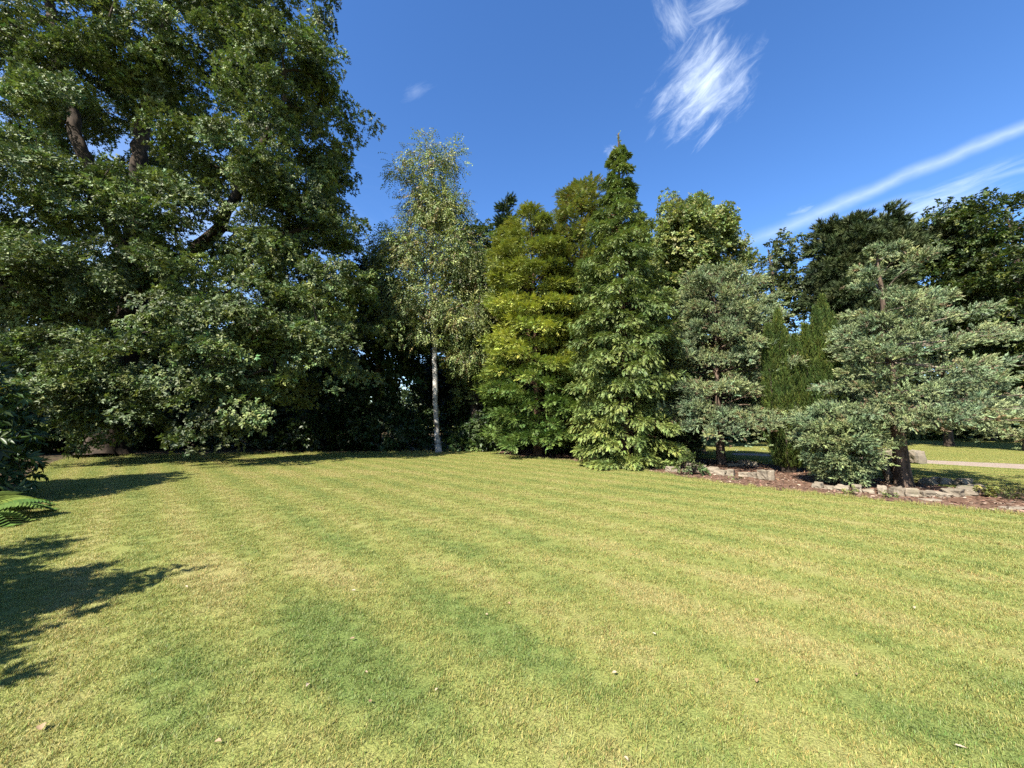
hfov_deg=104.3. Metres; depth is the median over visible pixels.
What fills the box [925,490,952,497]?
stone
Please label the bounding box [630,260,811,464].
blue spruce
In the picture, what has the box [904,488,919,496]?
stone
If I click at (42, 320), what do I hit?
woodland tree
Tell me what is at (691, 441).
laurel shrub
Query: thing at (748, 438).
garden shrub
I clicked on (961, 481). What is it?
stone
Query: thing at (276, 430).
laurel shrub
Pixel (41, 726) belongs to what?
fallen leaf
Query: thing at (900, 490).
stone
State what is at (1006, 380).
woodland tree
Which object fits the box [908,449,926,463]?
stone
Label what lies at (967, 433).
garden shrub
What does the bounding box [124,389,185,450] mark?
laurel shrub
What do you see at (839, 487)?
stone
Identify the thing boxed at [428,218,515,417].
tree
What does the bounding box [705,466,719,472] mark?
stone
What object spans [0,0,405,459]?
oak tree
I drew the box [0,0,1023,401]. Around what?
sky
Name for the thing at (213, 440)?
laurel shrub
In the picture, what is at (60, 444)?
laurel shrub
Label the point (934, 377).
woodland tree
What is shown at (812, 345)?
upright yew
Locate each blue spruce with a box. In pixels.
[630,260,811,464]
[786,397,908,487]
[787,237,1023,486]
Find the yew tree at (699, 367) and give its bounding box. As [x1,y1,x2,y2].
[628,323,702,427]
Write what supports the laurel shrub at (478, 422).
on the woodland floor
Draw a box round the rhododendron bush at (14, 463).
[0,361,58,499]
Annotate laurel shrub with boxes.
[0,402,65,453]
[22,407,83,452]
[124,383,269,450]
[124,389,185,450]
[240,387,321,450]
[280,396,363,451]
[333,397,448,451]
[432,387,492,447]
[462,399,532,451]
[547,400,635,451]
[654,427,706,464]
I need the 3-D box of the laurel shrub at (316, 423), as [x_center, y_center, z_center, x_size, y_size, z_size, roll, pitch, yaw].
[-10.165,2.172,22.221,3.604,3.464,6.698,-1,-5,14]
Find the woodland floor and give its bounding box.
[0,432,707,493]
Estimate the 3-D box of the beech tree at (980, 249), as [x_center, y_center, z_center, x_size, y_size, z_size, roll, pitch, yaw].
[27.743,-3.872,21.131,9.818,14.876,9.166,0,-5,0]
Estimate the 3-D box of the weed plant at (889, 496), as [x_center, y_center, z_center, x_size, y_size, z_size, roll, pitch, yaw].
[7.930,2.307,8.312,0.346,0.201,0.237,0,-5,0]
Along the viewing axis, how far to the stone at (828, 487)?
9.32 m
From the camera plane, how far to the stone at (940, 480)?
10.04 m
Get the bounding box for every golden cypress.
[472,199,594,455]
[523,171,617,454]
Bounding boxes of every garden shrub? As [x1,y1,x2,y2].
[724,427,766,442]
[884,407,959,439]
[940,424,1021,439]
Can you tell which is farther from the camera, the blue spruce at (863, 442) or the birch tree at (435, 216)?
the birch tree at (435, 216)
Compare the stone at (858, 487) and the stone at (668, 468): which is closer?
the stone at (858, 487)
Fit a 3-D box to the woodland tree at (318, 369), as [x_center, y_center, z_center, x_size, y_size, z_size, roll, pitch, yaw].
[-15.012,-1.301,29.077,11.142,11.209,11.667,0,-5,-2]
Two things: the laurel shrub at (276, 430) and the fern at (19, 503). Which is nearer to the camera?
the fern at (19, 503)
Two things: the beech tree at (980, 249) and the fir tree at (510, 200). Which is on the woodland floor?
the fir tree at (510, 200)
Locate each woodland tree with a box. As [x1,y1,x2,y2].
[0,240,139,408]
[83,279,248,412]
[201,280,369,416]
[397,306,469,414]
[905,347,1017,440]
[962,276,1018,403]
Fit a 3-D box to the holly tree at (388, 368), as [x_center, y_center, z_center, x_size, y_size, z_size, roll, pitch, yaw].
[-7.791,-2.262,23.600,7.026,12.094,6.388,0,-5,0]
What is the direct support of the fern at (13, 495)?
on the woodland floor
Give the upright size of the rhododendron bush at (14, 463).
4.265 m
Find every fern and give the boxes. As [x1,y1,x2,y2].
[0,491,55,508]
[0,498,57,526]
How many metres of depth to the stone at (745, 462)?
14.16 m
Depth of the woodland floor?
20.91 m
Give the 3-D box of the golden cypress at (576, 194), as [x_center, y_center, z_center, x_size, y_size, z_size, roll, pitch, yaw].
[3.450,-3.537,19.379,5.924,13.830,5.684,0,-5,0]
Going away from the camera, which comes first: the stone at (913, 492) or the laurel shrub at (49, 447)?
the stone at (913, 492)
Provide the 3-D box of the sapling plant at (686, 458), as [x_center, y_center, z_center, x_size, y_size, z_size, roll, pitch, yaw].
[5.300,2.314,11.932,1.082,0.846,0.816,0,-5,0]
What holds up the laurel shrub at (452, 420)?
on the woodland floor
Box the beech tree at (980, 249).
[914,187,1023,450]
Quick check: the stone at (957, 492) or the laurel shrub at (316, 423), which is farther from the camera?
the laurel shrub at (316, 423)
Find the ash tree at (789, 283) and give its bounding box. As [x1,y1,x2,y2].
[744,227,811,369]
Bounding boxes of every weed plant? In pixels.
[842,485,858,494]
[880,490,900,497]
[973,485,997,496]
[983,485,1021,498]
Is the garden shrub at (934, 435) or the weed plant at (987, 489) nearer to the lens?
the weed plant at (987, 489)
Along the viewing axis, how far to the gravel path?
14.99 m
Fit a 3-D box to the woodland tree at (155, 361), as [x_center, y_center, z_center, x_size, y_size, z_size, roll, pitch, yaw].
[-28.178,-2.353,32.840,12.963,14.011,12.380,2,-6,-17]
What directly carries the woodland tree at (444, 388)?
on the woodland floor
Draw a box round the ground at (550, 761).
[0,425,1023,767]
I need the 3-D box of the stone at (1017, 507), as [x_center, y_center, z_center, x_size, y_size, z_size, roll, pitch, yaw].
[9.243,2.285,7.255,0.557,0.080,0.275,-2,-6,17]
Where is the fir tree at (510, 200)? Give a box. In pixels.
[465,191,547,449]
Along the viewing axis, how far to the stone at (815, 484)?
9.50 m
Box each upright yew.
[757,307,812,472]
[797,293,857,464]
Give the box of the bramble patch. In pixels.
[434,431,508,451]
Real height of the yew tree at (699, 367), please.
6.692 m
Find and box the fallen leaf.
[36,722,46,729]
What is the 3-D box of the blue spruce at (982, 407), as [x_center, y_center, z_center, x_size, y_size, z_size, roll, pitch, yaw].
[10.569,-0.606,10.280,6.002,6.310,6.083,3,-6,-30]
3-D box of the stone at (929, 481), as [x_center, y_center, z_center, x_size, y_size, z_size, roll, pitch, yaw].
[10.576,2.491,10.130,0.316,0.205,0.309,0,-9,-20]
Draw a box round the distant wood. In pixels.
[18,386,899,432]
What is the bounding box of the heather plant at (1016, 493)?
[1000,481,1023,499]
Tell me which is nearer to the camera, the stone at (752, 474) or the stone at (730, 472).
the stone at (752, 474)
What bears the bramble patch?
on the woodland floor
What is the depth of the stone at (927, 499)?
8.00 m
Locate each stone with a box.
[665,466,679,471]
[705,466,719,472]
[713,470,726,475]
[726,463,743,465]
[726,469,735,475]
[737,460,749,465]
[738,472,747,476]
[747,472,757,477]
[749,462,757,466]
[757,469,774,479]
[811,481,823,487]
[823,485,834,489]
[834,484,849,490]
[851,484,861,492]
[862,488,874,493]
[877,485,887,494]
[888,486,905,495]
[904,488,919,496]
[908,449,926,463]
[917,478,938,484]
[918,498,941,500]
[919,490,936,496]
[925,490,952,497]
[930,476,952,484]
[941,487,964,496]
[953,478,972,484]
[956,485,979,495]
[998,506,1023,509]
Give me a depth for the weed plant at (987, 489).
8.30 m
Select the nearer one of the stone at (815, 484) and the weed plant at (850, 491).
the weed plant at (850, 491)
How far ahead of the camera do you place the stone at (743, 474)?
11.47 m
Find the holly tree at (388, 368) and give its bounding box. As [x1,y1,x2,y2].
[309,241,438,448]
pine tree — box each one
[793,198,945,426]
[916,209,997,445]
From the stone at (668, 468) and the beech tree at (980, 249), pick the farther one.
the beech tree at (980, 249)
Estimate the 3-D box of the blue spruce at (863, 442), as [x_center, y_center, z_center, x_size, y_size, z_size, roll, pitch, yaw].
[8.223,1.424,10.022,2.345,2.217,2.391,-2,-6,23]
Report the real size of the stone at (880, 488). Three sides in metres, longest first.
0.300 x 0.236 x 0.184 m
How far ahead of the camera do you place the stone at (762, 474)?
10.75 m
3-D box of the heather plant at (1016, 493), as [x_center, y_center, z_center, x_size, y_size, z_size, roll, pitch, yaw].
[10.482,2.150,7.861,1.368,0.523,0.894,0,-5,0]
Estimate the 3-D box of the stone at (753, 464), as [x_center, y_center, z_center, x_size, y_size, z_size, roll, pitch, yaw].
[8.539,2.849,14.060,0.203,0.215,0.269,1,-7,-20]
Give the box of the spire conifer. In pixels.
[561,132,692,470]
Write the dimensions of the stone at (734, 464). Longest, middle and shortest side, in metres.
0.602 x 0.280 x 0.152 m
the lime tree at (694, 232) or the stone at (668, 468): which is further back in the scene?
the lime tree at (694, 232)
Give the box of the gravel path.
[733,453,1023,468]
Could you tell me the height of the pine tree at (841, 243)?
15.415 m
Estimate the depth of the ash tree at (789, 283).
29.41 m
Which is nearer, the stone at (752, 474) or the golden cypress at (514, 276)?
the stone at (752, 474)
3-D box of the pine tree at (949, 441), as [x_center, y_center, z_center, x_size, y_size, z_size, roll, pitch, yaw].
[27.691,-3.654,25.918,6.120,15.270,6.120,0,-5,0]
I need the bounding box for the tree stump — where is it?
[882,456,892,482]
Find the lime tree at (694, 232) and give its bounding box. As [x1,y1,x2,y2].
[633,187,761,392]
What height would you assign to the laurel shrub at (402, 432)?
3.175 m
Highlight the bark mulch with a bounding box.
[497,448,1023,512]
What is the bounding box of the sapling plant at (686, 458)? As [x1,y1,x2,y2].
[672,448,710,475]
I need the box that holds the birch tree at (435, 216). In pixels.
[358,127,500,451]

